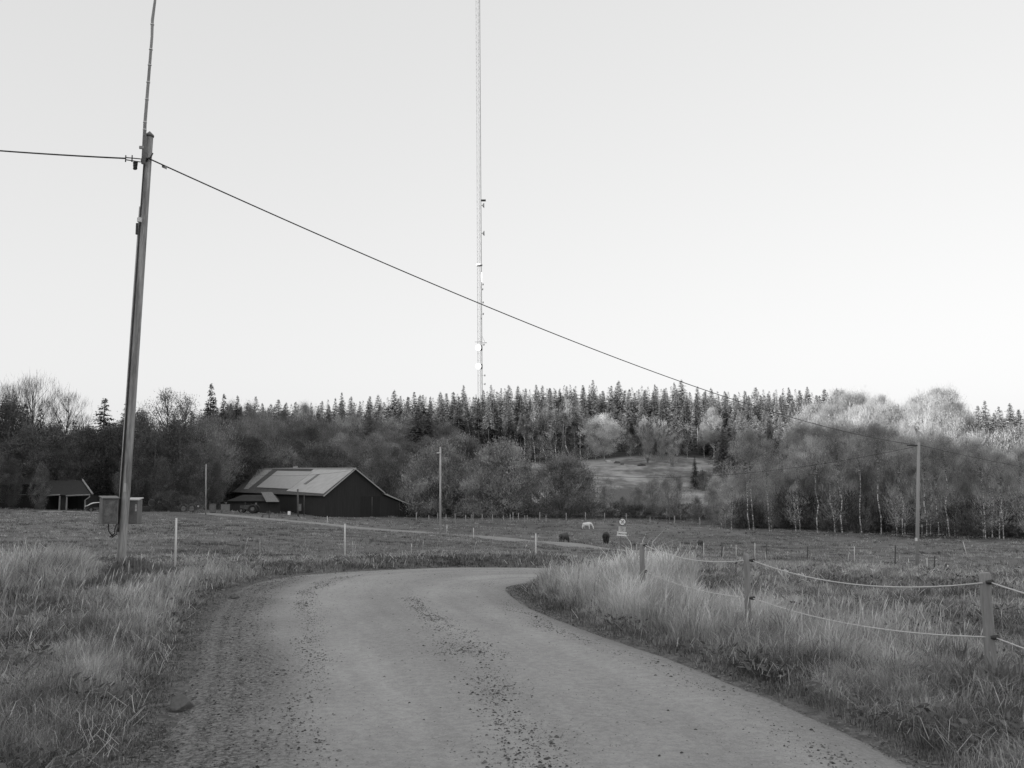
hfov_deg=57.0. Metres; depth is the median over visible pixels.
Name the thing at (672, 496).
broadleaf tree
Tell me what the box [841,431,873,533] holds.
birch tree
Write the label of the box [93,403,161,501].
leafy tree
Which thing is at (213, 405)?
spruce tree
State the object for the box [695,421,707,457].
birch tree
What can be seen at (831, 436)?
birch tree
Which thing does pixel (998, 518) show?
young birch
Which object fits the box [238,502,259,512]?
tractor
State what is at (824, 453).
broadleaf tree
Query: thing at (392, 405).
spruce tree
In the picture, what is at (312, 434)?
leafy tree
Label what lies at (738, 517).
shrub
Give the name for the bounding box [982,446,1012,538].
birch tree
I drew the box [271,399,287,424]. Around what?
spruce tree
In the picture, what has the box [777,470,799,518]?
broadleaf tree
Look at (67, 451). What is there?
leafy tree
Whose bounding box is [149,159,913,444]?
overhead cable
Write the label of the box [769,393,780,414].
spruce tree
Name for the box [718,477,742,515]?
broadleaf tree
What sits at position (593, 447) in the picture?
young birch
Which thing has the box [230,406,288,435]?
broadleaf tree
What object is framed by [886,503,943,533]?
shrub
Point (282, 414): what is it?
broadleaf tree
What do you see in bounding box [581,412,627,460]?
round tree
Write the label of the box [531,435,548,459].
young birch
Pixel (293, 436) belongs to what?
leafy tree
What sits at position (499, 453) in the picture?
willow bush
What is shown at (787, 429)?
spruce tree
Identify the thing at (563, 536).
pony
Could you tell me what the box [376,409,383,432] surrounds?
spruce tree
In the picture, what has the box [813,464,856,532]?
young birch
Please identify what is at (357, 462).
leafy tree
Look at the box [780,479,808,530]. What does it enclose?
young birch
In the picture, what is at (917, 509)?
utility pole
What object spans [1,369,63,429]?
bare tree
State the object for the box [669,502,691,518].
shrub
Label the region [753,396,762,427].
spruce tree
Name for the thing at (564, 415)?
spruce tree
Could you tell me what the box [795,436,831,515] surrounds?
broadleaf tree
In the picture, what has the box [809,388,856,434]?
birch tree
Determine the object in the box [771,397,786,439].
spruce tree
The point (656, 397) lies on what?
spruce tree
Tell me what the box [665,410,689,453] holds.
spruce tree
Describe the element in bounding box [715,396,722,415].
spruce tree
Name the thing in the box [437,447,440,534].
utility pole
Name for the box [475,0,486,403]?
radio mast
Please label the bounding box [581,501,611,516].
shrub
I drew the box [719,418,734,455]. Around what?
spruce tree
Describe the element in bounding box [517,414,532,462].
birch tree
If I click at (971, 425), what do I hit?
birch tree
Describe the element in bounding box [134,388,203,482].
leafy tree
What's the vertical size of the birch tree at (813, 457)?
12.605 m
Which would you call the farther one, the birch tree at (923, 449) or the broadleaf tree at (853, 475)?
the broadleaf tree at (853, 475)
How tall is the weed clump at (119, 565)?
0.497 m
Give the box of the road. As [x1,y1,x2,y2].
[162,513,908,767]
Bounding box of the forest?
[189,385,1023,433]
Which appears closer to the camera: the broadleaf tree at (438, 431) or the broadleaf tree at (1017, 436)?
the broadleaf tree at (1017, 436)
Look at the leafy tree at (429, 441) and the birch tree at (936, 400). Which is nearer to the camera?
the birch tree at (936, 400)
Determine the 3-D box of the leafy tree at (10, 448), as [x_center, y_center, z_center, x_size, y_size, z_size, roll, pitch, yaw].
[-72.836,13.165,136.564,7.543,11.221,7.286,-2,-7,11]
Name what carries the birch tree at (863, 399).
on the ground at (630, 474)
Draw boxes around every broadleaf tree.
[171,420,238,507]
[182,410,251,508]
[217,397,244,430]
[223,413,272,482]
[225,399,266,428]
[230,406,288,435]
[235,413,297,479]
[251,406,286,426]
[272,407,297,435]
[273,417,289,438]
[275,418,306,459]
[283,400,325,443]
[290,411,331,457]
[311,417,338,442]
[315,419,338,456]
[324,413,352,445]
[329,432,350,451]
[335,411,366,453]
[337,442,360,466]
[347,435,366,456]
[353,429,388,460]
[355,417,389,445]
[377,417,406,458]
[381,430,410,448]
[398,414,422,440]
[414,433,433,447]
[429,421,445,438]
[437,421,461,441]
[449,430,464,466]
[599,486,609,510]
[617,497,629,517]
[626,484,647,514]
[636,471,669,518]
[654,469,690,520]
[687,495,703,523]
[698,484,722,523]
[703,473,726,516]
[709,501,723,523]
[715,472,742,513]
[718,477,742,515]
[725,461,763,513]
[734,471,755,499]
[739,459,764,503]
[749,463,778,524]
[750,486,769,527]
[761,461,789,510]
[767,452,796,502]
[776,440,809,495]
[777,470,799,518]
[784,461,814,519]
[794,430,823,518]
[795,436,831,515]
[808,434,833,509]
[817,419,852,491]
[817,449,844,514]
[818,437,867,513]
[828,413,863,499]
[840,422,881,498]
[843,427,876,505]
[851,435,896,524]
[857,416,892,493]
[861,438,905,506]
[865,432,901,493]
[872,433,915,530]
[882,436,911,521]
[895,444,934,517]
[897,425,926,504]
[905,404,965,519]
[912,452,941,522]
[913,412,947,521]
[916,439,961,529]
[931,430,973,519]
[934,411,975,528]
[941,422,1017,528]
[949,453,996,523]
[953,429,990,499]
[965,471,1006,534]
[967,428,1020,494]
[973,420,1023,491]
[986,430,1022,473]
[987,447,1015,506]
[990,469,1019,506]
[993,469,1022,509]
[994,452,1022,504]
[995,426,1023,457]
[1002,471,1023,509]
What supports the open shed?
on the ground at (630, 474)
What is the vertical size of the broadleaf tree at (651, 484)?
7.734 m
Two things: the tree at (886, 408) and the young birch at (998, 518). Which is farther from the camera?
the tree at (886, 408)
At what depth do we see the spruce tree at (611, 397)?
310.74 m
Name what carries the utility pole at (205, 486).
on the ground at (630, 474)
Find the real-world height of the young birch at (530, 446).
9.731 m
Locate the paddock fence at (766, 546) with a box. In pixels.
[679,541,979,567]
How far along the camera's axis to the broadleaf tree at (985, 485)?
110.96 m
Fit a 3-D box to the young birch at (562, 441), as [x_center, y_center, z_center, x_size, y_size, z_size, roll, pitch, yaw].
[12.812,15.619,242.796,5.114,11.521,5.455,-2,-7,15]
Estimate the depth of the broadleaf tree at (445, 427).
251.21 m
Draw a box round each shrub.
[149,488,175,511]
[154,490,183,510]
[163,495,191,511]
[176,491,209,511]
[522,506,536,516]
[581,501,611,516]
[605,499,635,516]
[629,500,654,517]
[657,506,683,518]
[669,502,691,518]
[690,468,713,490]
[691,507,710,518]
[713,496,763,528]
[720,499,776,528]
[725,502,769,526]
[748,508,781,528]
[761,499,804,528]
[767,482,811,528]
[771,484,832,529]
[790,493,839,529]
[807,482,876,531]
[822,495,878,532]
[838,509,875,532]
[850,495,891,531]
[852,489,905,531]
[862,489,915,530]
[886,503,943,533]
[931,492,1005,536]
[939,492,1007,533]
[977,492,1023,536]
[989,490,1023,535]
[996,501,1023,536]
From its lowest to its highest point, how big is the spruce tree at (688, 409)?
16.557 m
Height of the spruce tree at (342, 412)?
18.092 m
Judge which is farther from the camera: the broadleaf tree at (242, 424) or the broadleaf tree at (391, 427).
the broadleaf tree at (391, 427)
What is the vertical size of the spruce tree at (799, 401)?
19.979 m
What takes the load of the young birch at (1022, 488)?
on the ground at (630, 474)
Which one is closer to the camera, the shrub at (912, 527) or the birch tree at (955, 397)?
the shrub at (912, 527)
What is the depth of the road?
7.81 m
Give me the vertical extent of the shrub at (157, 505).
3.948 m
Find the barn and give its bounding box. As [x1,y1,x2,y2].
[232,466,413,516]
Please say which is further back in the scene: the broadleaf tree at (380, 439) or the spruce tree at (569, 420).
the spruce tree at (569, 420)
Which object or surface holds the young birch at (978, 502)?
on the ground at (630, 474)
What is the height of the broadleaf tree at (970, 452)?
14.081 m
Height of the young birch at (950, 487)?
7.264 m
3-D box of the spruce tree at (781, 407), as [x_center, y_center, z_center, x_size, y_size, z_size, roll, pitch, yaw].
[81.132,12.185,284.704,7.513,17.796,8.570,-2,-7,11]
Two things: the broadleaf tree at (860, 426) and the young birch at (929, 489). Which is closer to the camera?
the young birch at (929, 489)
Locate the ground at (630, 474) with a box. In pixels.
[0,444,1023,767]
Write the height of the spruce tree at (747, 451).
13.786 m
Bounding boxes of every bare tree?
[0,373,47,439]
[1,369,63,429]
[34,384,95,470]
[634,416,663,462]
[651,420,669,460]
[665,434,684,466]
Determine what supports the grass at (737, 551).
on the ground at (630, 474)
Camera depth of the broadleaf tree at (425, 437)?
230.39 m
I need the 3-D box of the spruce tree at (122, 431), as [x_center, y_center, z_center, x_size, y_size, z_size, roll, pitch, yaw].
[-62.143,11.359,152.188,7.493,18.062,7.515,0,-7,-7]
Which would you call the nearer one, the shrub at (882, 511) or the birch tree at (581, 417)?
the shrub at (882, 511)
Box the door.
[360,496,379,516]
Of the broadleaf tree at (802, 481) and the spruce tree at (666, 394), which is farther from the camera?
the spruce tree at (666, 394)
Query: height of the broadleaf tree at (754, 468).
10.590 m
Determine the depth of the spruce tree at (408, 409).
300.59 m
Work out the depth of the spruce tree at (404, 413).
283.79 m
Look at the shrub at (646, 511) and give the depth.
145.26 m
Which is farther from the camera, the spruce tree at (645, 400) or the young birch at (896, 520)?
the spruce tree at (645, 400)
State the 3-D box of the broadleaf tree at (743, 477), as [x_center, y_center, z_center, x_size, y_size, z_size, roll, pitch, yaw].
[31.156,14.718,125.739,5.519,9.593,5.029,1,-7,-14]
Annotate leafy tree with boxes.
[0,391,50,467]
[0,406,19,447]
[0,419,57,481]
[0,440,35,476]
[0,452,14,502]
[0,456,24,507]
[19,416,79,479]
[27,463,51,509]
[44,419,119,495]
[46,439,93,488]
[75,425,99,467]
[84,420,138,495]
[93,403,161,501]
[109,429,177,509]
[110,455,145,501]
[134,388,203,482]
[138,414,211,508]
[153,391,211,476]
[167,439,213,506]
[200,433,245,502]
[203,460,227,508]
[209,428,250,501]
[219,428,260,500]
[224,430,280,495]
[269,434,306,462]
[283,425,318,460]
[284,434,313,465]
[301,423,326,457]
[343,452,368,472]
[352,448,379,472]
[355,457,375,473]
[400,440,420,463]
[404,440,427,476]
[414,436,439,458]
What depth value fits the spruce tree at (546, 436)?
278.48 m
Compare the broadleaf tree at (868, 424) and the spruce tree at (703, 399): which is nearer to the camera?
the broadleaf tree at (868, 424)
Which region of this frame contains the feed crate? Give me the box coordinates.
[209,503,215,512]
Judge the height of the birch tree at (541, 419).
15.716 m
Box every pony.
[559,533,569,541]
[582,522,593,528]
[602,532,609,542]
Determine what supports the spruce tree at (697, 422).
on the ground at (630, 474)
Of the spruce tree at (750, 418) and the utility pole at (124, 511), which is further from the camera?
the spruce tree at (750, 418)
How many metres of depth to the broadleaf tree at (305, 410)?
246.50 m
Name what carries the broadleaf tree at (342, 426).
on the ground at (630, 474)
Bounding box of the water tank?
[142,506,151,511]
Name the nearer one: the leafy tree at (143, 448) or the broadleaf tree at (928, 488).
the broadleaf tree at (928, 488)
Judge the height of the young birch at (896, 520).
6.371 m
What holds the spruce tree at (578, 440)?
on the ground at (630, 474)
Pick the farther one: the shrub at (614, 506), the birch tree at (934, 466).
the shrub at (614, 506)
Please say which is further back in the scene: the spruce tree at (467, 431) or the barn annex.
the spruce tree at (467, 431)
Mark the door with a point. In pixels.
(366, 501)
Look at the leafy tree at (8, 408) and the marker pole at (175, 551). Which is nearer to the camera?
the marker pole at (175, 551)
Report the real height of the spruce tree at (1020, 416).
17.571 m
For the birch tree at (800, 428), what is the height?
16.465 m
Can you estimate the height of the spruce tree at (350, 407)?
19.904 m
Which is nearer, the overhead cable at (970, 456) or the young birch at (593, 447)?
the overhead cable at (970, 456)
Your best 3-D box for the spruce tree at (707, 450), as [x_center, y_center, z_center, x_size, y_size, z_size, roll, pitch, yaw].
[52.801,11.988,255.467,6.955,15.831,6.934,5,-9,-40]
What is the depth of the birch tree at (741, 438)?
120.83 m
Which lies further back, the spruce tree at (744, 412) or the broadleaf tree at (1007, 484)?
the spruce tree at (744, 412)
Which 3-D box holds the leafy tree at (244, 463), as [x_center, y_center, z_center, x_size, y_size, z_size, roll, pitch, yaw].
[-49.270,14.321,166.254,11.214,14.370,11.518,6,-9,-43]
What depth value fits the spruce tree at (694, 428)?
275.75 m
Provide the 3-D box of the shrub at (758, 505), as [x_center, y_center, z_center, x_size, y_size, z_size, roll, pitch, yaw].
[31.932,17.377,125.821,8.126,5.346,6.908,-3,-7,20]
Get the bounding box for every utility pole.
[98,0,155,561]
[205,464,206,514]
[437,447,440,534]
[907,442,919,565]
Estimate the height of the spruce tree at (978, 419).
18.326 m
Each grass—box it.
[0,507,1023,567]
[0,531,1023,767]
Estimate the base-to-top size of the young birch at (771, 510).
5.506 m
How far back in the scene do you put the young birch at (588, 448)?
242.57 m
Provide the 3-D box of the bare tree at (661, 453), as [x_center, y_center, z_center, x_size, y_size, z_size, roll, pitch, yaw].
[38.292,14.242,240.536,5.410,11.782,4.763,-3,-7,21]
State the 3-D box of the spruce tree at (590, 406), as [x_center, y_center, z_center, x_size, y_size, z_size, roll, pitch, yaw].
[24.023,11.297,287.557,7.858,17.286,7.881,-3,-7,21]
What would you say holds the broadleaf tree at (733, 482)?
on the ground at (630, 474)
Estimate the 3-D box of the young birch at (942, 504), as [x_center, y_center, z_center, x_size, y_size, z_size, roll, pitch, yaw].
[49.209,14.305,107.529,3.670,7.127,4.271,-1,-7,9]
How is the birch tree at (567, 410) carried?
on the ground at (630, 474)
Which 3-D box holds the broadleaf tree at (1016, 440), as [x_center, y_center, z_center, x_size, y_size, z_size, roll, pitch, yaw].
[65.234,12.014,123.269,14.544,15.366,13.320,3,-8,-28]
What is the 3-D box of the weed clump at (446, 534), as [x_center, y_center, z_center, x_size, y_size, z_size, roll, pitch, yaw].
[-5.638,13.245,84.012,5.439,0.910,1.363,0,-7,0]
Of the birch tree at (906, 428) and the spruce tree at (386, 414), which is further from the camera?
the spruce tree at (386, 414)
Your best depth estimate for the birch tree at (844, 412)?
148.08 m
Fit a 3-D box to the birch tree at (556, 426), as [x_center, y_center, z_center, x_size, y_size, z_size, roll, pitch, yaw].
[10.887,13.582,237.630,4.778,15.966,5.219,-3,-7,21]
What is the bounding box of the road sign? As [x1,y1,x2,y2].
[616,517,626,544]
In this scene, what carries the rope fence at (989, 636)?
on the ground at (630, 474)
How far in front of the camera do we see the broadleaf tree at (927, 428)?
125.19 m
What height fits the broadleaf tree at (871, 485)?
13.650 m
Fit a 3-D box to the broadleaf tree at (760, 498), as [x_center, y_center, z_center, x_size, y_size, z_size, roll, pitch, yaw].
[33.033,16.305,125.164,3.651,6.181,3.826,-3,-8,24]
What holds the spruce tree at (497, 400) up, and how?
on the ground at (630, 474)
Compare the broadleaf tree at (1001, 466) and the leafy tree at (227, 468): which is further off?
the leafy tree at (227, 468)
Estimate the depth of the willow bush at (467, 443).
157.88 m
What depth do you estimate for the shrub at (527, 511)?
145.34 m
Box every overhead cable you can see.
[0,150,124,158]
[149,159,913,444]
[209,451,436,475]
[443,446,915,477]
[920,445,1020,466]
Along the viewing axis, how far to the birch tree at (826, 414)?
147.01 m
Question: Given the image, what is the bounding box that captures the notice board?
[221,502,229,513]
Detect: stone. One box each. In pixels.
[169,694,194,712]
[230,593,239,598]
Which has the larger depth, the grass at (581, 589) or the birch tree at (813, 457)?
the birch tree at (813, 457)
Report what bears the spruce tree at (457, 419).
on the ground at (630, 474)
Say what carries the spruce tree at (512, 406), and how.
on the ground at (630, 474)
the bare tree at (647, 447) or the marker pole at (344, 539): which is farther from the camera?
the bare tree at (647, 447)
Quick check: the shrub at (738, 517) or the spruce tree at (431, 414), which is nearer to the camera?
the shrub at (738, 517)
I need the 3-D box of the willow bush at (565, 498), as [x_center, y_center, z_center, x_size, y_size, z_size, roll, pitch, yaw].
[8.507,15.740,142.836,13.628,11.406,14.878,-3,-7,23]
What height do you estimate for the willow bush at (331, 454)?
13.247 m
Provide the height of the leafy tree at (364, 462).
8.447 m
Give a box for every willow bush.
[260,444,307,467]
[295,438,359,469]
[356,439,419,508]
[392,436,484,516]
[422,430,497,511]
[451,430,547,518]
[520,450,612,519]
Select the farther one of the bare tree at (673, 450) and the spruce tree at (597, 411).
the spruce tree at (597, 411)
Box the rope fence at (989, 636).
[636,542,1023,669]
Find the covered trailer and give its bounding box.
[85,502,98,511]
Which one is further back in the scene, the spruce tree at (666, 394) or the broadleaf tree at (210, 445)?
the spruce tree at (666, 394)
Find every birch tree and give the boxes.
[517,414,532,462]
[527,402,541,465]
[534,407,551,463]
[549,408,562,457]
[557,398,576,454]
[569,403,589,461]
[661,479,669,522]
[674,474,684,522]
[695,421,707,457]
[701,404,724,460]
[728,427,759,529]
[734,426,764,530]
[750,436,786,531]
[771,409,814,467]
[780,419,818,490]
[782,398,832,470]
[784,452,809,530]
[798,410,830,469]
[798,436,826,532]
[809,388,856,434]
[810,399,853,468]
[817,420,849,532]
[831,388,871,480]
[833,406,858,437]
[834,400,886,483]
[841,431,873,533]
[842,388,882,481]
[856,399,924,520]
[857,398,896,485]
[862,393,895,432]
[862,419,892,533]
[868,392,896,421]
[880,435,915,534]
[886,399,903,435]
[888,400,929,441]
[888,423,917,522]
[893,397,921,432]
[894,395,937,507]
[898,389,929,414]
[906,434,939,535]
[909,390,965,518]
[913,440,952,534]
[914,386,962,435]
[920,398,969,478]
[925,429,964,536]
[933,383,977,425]
[950,400,983,435]
[954,428,996,537]
[957,411,985,440]
[967,424,981,525]
[970,443,1000,536]
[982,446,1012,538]
[998,442,1023,517]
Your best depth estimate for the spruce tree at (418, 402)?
289.23 m
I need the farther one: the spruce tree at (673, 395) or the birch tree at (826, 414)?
the spruce tree at (673, 395)
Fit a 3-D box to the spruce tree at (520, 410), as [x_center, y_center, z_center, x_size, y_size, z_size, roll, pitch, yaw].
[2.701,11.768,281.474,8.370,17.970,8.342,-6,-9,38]
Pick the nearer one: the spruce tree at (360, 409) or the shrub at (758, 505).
the shrub at (758, 505)
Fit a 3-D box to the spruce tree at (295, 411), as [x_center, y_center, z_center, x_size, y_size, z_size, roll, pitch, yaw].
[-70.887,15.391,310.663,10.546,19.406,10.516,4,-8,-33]
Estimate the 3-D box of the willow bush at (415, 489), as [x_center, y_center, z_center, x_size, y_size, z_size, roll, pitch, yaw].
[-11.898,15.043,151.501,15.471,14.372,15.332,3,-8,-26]
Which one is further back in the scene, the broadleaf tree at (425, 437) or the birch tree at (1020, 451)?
the broadleaf tree at (425, 437)
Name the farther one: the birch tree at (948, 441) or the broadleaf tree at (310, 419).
the broadleaf tree at (310, 419)
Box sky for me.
[0,0,1023,439]
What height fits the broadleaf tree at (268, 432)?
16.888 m
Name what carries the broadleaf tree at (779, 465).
on the ground at (630, 474)
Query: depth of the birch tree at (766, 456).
117.49 m
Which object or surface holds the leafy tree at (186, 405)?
on the ground at (630, 474)
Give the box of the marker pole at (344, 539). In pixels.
[344,523,345,555]
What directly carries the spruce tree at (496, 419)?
on the ground at (630, 474)
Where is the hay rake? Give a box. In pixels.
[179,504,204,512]
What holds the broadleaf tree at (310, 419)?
on the ground at (630, 474)
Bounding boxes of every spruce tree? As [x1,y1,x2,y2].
[10,403,33,456]
[26,409,54,480]
[82,398,122,492]
[109,404,143,504]
[201,383,223,431]
[215,394,232,450]
[227,397,246,469]
[251,396,260,427]
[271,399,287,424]
[283,402,291,423]
[289,402,299,422]
[314,406,325,433]
[319,401,326,421]
[323,404,334,425]
[326,407,333,432]
[330,399,337,422]
[335,402,348,439]
[336,392,347,417]
[344,397,359,437]
[347,403,358,444]
[354,401,364,432]
[355,412,382,455]
[358,396,376,425]
[361,396,387,431]
[375,403,389,422]
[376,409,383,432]
[384,390,403,421]
[394,396,403,420]
[401,404,411,441]
[402,398,411,427]
[402,406,432,443]
[408,392,421,437]
[413,398,424,424]
[415,395,427,421]
[415,410,441,442]
[425,405,434,421]
[426,396,434,420]
[431,392,449,431]
[433,413,441,436]
[436,402,447,433]
[438,393,451,417]
[446,392,460,425]
[450,396,470,430]
[450,402,465,435]
[458,385,471,421]
[460,396,474,434]
[464,423,471,438]
[469,398,476,431]
[470,398,487,440]
[471,402,485,447]
[474,390,490,444]
[479,394,504,447]
[481,396,495,443]
[486,385,499,439]
[495,393,499,408]
[496,388,503,420]
[496,395,516,444]
[496,414,505,440]
[497,385,518,440]
[501,404,516,445]
[507,395,530,448]
[512,386,523,429]
[514,389,538,442]
[516,414,526,450]
[518,400,540,443]
[523,413,544,459]
[530,385,539,416]
[533,385,546,435]
[537,388,557,434]
[537,401,548,455]
[537,401,558,449]
[543,393,557,453]
[546,391,570,448]
[556,395,573,451]
[557,390,562,411]
[559,394,572,445]
[560,387,572,413]
[566,393,590,448]
[568,388,580,415]
[569,394,581,452]
[578,385,592,442]
[579,393,601,446]
[584,410,592,451]
[585,380,599,412]
[591,394,605,445]
[594,405,601,447]
[598,391,607,414]
[602,406,611,451]
[604,386,618,421]
[605,400,619,447]
[608,380,630,422]
[611,410,635,451]
[620,390,639,442]
[622,393,636,445]
[628,416,636,449]
[632,393,636,418]
[632,398,649,446]
[634,389,644,425]
[634,390,657,430]
[635,416,648,450]
[638,392,672,446]
[645,412,659,451]
[649,384,659,419]
[656,399,668,449]
[658,390,673,424]
[658,391,670,441]
[664,389,684,444]
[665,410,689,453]
[669,382,679,413]
[670,380,693,419]
[678,402,695,449]
[681,396,692,438]
[688,394,693,423]
[689,394,702,453]
[689,395,704,447]
[689,456,699,488]
[691,386,705,440]
[697,400,714,454]
[700,392,706,410]
[702,388,721,424]
[708,409,724,458]
[708,426,736,474]
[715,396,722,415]
[719,391,733,423]
[719,398,733,439]
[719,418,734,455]
[721,396,732,417]
[723,421,741,477]
[730,394,740,414]
[731,395,741,424]
[733,410,740,445]
[733,422,758,478]
[736,410,749,458]
[738,391,755,428]
[741,395,757,429]
[743,396,755,429]
[749,388,760,414]
[750,416,770,451]
[750,421,770,478]
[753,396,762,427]
[757,394,775,435]
[760,396,771,421]
[761,409,767,435]
[762,411,775,459]
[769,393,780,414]
[770,414,787,462]
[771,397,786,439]
[771,436,788,479]
[776,395,787,430]
[781,392,787,425]
[781,423,791,459]
[784,387,796,415]
[785,401,795,434]
[789,412,794,431]
[793,390,805,415]
[803,387,811,406]
[819,389,828,405]
[973,406,989,431]
[980,401,993,437]
[989,414,998,437]
[994,407,1006,436]
[1002,403,1022,440]
[1003,422,1017,455]
[1016,410,1023,430]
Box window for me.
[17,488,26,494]
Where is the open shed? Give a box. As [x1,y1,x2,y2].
[44,479,99,510]
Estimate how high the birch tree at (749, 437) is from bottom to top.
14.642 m
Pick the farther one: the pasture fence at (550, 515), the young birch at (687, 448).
the young birch at (687, 448)
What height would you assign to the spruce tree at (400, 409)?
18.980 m
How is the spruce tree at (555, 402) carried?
on the ground at (630, 474)
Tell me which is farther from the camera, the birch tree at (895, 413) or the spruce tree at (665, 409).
the spruce tree at (665, 409)
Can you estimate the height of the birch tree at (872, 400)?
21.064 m
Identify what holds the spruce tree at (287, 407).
on the ground at (630, 474)
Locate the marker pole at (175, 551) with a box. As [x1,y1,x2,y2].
[174,517,176,566]
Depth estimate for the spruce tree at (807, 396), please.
315.00 m
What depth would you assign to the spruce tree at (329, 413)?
286.20 m
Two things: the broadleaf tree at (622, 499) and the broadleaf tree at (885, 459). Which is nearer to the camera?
the broadleaf tree at (885, 459)
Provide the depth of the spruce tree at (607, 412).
258.11 m
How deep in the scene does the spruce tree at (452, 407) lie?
298.31 m
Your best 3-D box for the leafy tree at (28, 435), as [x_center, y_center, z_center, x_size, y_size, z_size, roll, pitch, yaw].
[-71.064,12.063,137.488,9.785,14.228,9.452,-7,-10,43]
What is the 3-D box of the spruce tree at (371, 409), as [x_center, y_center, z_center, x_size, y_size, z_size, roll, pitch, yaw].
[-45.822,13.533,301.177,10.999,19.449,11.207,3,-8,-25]
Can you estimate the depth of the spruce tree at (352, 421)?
276.57 m
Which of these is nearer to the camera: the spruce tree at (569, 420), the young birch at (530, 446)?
the young birch at (530, 446)
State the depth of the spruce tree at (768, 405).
284.64 m
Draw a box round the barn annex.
[227,492,279,513]
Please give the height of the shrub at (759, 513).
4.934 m
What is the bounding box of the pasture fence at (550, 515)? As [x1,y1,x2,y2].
[416,512,725,527]
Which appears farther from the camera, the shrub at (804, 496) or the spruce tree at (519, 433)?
the spruce tree at (519, 433)
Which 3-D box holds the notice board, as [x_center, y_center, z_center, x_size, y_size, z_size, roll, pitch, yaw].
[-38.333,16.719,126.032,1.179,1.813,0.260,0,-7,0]
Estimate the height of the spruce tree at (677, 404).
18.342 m
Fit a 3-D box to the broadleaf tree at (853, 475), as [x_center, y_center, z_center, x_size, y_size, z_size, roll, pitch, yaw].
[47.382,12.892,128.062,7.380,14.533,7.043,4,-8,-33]
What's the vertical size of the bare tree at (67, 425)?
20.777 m
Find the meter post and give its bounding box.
[297,489,300,515]
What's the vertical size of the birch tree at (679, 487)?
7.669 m
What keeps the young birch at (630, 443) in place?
on the ground at (630, 474)
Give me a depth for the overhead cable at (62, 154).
21.07 m
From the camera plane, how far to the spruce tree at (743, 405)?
300.19 m
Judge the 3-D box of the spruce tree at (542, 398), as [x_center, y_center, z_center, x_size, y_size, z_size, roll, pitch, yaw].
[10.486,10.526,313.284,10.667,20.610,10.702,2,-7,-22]
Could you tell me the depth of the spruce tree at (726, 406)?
278.04 m
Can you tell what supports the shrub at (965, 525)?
on the ground at (630, 474)
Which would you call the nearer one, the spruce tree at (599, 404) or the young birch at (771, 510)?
the young birch at (771, 510)
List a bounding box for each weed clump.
[84,570,143,588]
[104,554,153,573]
[123,559,182,576]
[421,528,478,536]
[877,638,1018,667]
[930,655,1023,703]
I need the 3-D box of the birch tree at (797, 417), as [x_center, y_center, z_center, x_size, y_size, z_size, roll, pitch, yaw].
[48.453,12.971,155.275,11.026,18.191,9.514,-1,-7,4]
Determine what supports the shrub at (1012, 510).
on the ground at (630, 474)
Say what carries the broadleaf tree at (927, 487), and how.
on the ground at (630, 474)
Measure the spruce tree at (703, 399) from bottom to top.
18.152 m
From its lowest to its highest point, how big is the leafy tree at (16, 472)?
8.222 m
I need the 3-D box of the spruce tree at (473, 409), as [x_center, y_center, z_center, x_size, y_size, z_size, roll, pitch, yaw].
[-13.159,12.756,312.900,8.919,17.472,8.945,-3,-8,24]
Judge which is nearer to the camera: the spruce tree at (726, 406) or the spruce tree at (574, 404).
the spruce tree at (574, 404)
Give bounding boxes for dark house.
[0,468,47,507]
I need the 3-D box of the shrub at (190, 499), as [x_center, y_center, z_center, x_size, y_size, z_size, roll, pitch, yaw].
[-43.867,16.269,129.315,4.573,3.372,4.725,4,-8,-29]
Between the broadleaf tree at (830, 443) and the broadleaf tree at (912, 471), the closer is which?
the broadleaf tree at (912, 471)
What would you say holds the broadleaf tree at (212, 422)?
on the ground at (630, 474)
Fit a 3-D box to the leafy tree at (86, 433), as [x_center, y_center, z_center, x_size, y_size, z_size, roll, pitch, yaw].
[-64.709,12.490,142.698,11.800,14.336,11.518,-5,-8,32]
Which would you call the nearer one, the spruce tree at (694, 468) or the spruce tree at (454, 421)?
the spruce tree at (694, 468)
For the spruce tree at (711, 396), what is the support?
on the ground at (630, 474)
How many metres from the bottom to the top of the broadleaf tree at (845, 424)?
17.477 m
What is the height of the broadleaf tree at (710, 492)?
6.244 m
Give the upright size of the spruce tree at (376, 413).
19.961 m
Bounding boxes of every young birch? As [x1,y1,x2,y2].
[523,433,535,458]
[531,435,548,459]
[542,431,558,458]
[553,426,568,453]
[565,427,579,455]
[579,438,593,461]
[590,432,602,461]
[596,478,620,510]
[625,433,637,455]
[669,429,682,453]
[678,424,695,458]
[683,485,704,517]
[708,458,756,493]
[712,493,733,526]
[716,479,741,529]
[761,494,785,531]
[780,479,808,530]
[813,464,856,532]
[882,486,907,535]
[884,466,915,534]
[901,477,935,533]
[905,469,948,534]
[930,481,959,535]
[936,480,965,535]
[966,487,998,536]
[967,475,1009,537]
[970,476,1017,538]
[998,480,1023,532]
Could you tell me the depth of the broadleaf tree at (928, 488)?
120.79 m
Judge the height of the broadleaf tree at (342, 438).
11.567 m

